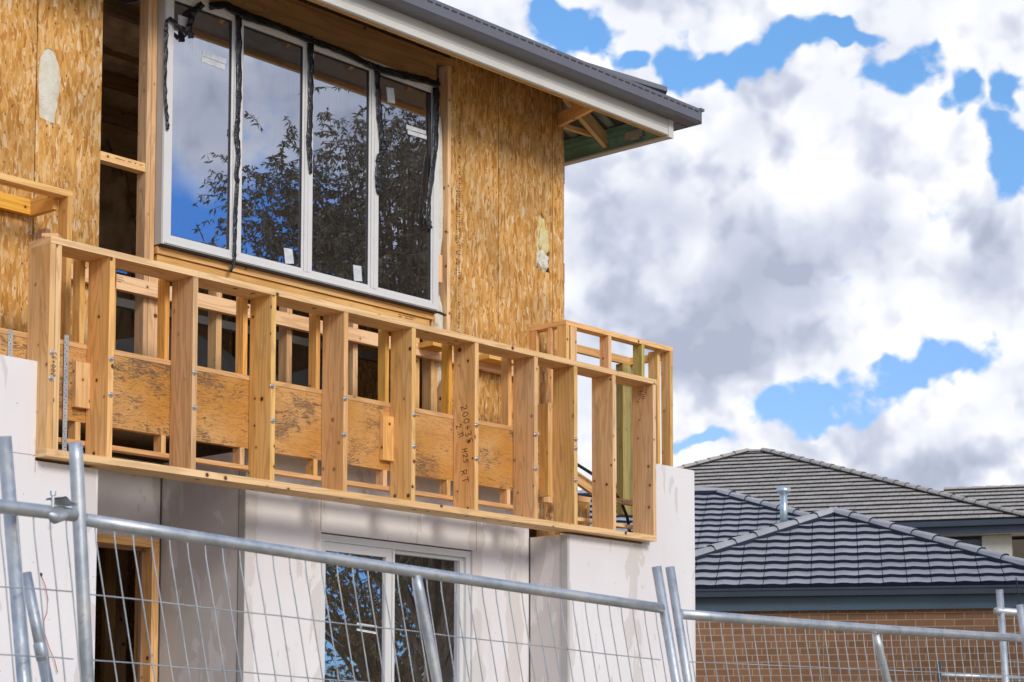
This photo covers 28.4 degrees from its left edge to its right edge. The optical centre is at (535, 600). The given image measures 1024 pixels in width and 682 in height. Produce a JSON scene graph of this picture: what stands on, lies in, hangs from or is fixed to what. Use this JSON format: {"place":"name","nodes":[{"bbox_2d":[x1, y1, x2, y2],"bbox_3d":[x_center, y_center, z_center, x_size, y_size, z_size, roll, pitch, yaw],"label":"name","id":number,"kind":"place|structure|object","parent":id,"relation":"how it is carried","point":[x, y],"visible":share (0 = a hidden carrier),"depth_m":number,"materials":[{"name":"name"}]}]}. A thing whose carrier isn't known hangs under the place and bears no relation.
{"place":"outdoors","nodes":[
{"label":"outdoors","id":0,"kind":"place"},
{"bbox_2d":[0,0,704,681],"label":"unfinished house","id":1,"kind":"structure","parent":0,"point":[296,276],"depth_m":13.40,"materials":[{"name":"wood"}]},
{"bbox_2d":[41,576,57,672],"bbox_3d":[-2.638,0.124,10.979,0.024,0.529,0.113,-4,-7,41],"label":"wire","id":2,"kind":"object","parent":1,"relation":"attached to","point":[44,619],"visible":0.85,"depth_m":10.96,"materials":[{"name":"grey metal"}]},
{"bbox_2d":[42,233,62,238],"bbox_3d":[-2.663,-1.988,11.225,0.090,0.041,0.250,0,-5,0],"label":"timber offcut","id":3,"kind":"object","parent":1,"relation":"on","point":[44,235],"visible":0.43,"depth_m":11.10,"materials":[{"name":"brown wood"}]},
{"bbox_2d":[97,533,159,681],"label":"doorway","id":4,"kind":"structure","parent":1,"relation":"in","point":[143,673],"depth_m":12.98,"materials":[{"name":"brown wood"}]},
{"bbox_2d":[154,0,445,315],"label":"upper window","id":5,"kind":"structure","parent":1,"relation":"in","point":[282,150],"depth_m":13.42,"materials":[{"name":"glass"}]},
{"bbox_2d":[320,534,470,681],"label":"sliding door","id":6,"kind":"structure","parent":1,"relation":"in","point":[459,561],"depth_m":13.48,"materials":[{"name":"clear glass"}]},
{"bbox_2d":[578,472,591,495],"bbox_3d":[0.400,-0.868,15.377,0.036,0.232,0.418,-4,-7,41],"label":"timber brace","id":7,"kind":"object","parent":1,"relation":"attached to","point":[584,483],"visible":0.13,"depth_m":15.32,"materials":[{"name":"brown wood"}]},
{"bbox_2d":[578,463,630,531],"bbox_3d":[0.475,-0.749,15.319,0.025,0.576,0.785,-4,-7,41],"label":"black hose","id":8,"kind":"object","parent":1,"relation":"attached to","point":[617,496],"visible":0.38,"depth_m":15.53,"materials":[{"name":"black rubber"}]},
{"bbox_2d":[437,0,1023,490],"label":"sky","id":9,"kind":"structure","parent":0,"point":[830,262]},
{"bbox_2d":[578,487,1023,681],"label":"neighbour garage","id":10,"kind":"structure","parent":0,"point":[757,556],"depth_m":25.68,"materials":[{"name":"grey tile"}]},
{"bbox_2d":[677,448,1023,558],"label":"house","id":11,"kind":"structure","parent":0,"point":[989,517],"depth_m":53.29,"materials":[{"name":"tile"}]},
{"bbox_2d":[945,536,979,545],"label":"window glass","id":12,"kind":"structure","parent":11,"relation":"in","point":[974,540],"depth_m":50.47,"materials":[{"name":"black glass"}]},
{"bbox_2d":[1015,577,1019,604],"bbox_3d":[5.352,0.819,22.000,0.348,2.142,0.012,3,-6,-33],"label":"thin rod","id":13,"kind":"object","parent":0,"point":[1017,590],"visible":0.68,"depth_m":22.00,"materials":[{"name":"grey metal"}]},
{"label":"ground","id":14,"kind":"structure","parent":0,"visible":0},
{"bbox_2d":[23,571,52,681],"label":"fence brace","id":15,"kind":"object","parent":14,"relation":"on","point":[35,620],"visible":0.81,"depth_m":5.88,"materials":[{"name":"metal"}]},
{"bbox_2d":[0,436,81,681],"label":"temporary fence","id":16,"kind":"object","parent":14,"relation":"on","point":[12,508],"visible":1,"depth_m":5.26,"materials":[{"name":"metal"}]},
{"bbox_2d":[46,491,77,523],"bbox_3d":[-1.259,-0.244,5.341,0.060,0.086,0.091,-3,-6,30],"label":"fence clamp","id":17,"kind":"object","parent":16,"relation":"attached to","point":[55,517],"visible":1,"depth_m":5.33,"materials":[{"name":"metal"}]},
{"bbox_2d":[69,442,680,681],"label":"temporary fence","id":18,"kind":"object","parent":14,"relation":"on","point":[85,520],"visible":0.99,"depth_m":6.15,"materials":[{"name":"metal"}]},
{"bbox_2d":[665,566,1023,681],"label":"temporary fence","id":19,"kind":"object","parent":14,"relation":"on","point":[679,614],"visible":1,"depth_m":7.99,"materials":[{"name":"metal"}]},
{"bbox_2d":[937,661,1023,681],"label":"pipe rail","id":20,"kind":"object","parent":14,"relation":"on","point":[974,675],"visible":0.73,"depth_m":16.14,"materials":[{"name":"metal"}]},
{"bbox_2d":[993,589,1023,681],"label":"temporary fence","id":21,"kind":"object","parent":14,"relation":"on","point":[1000,611],"visible":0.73,"depth_m":9.61,"materials":[{"name":"metal"}]}
]}

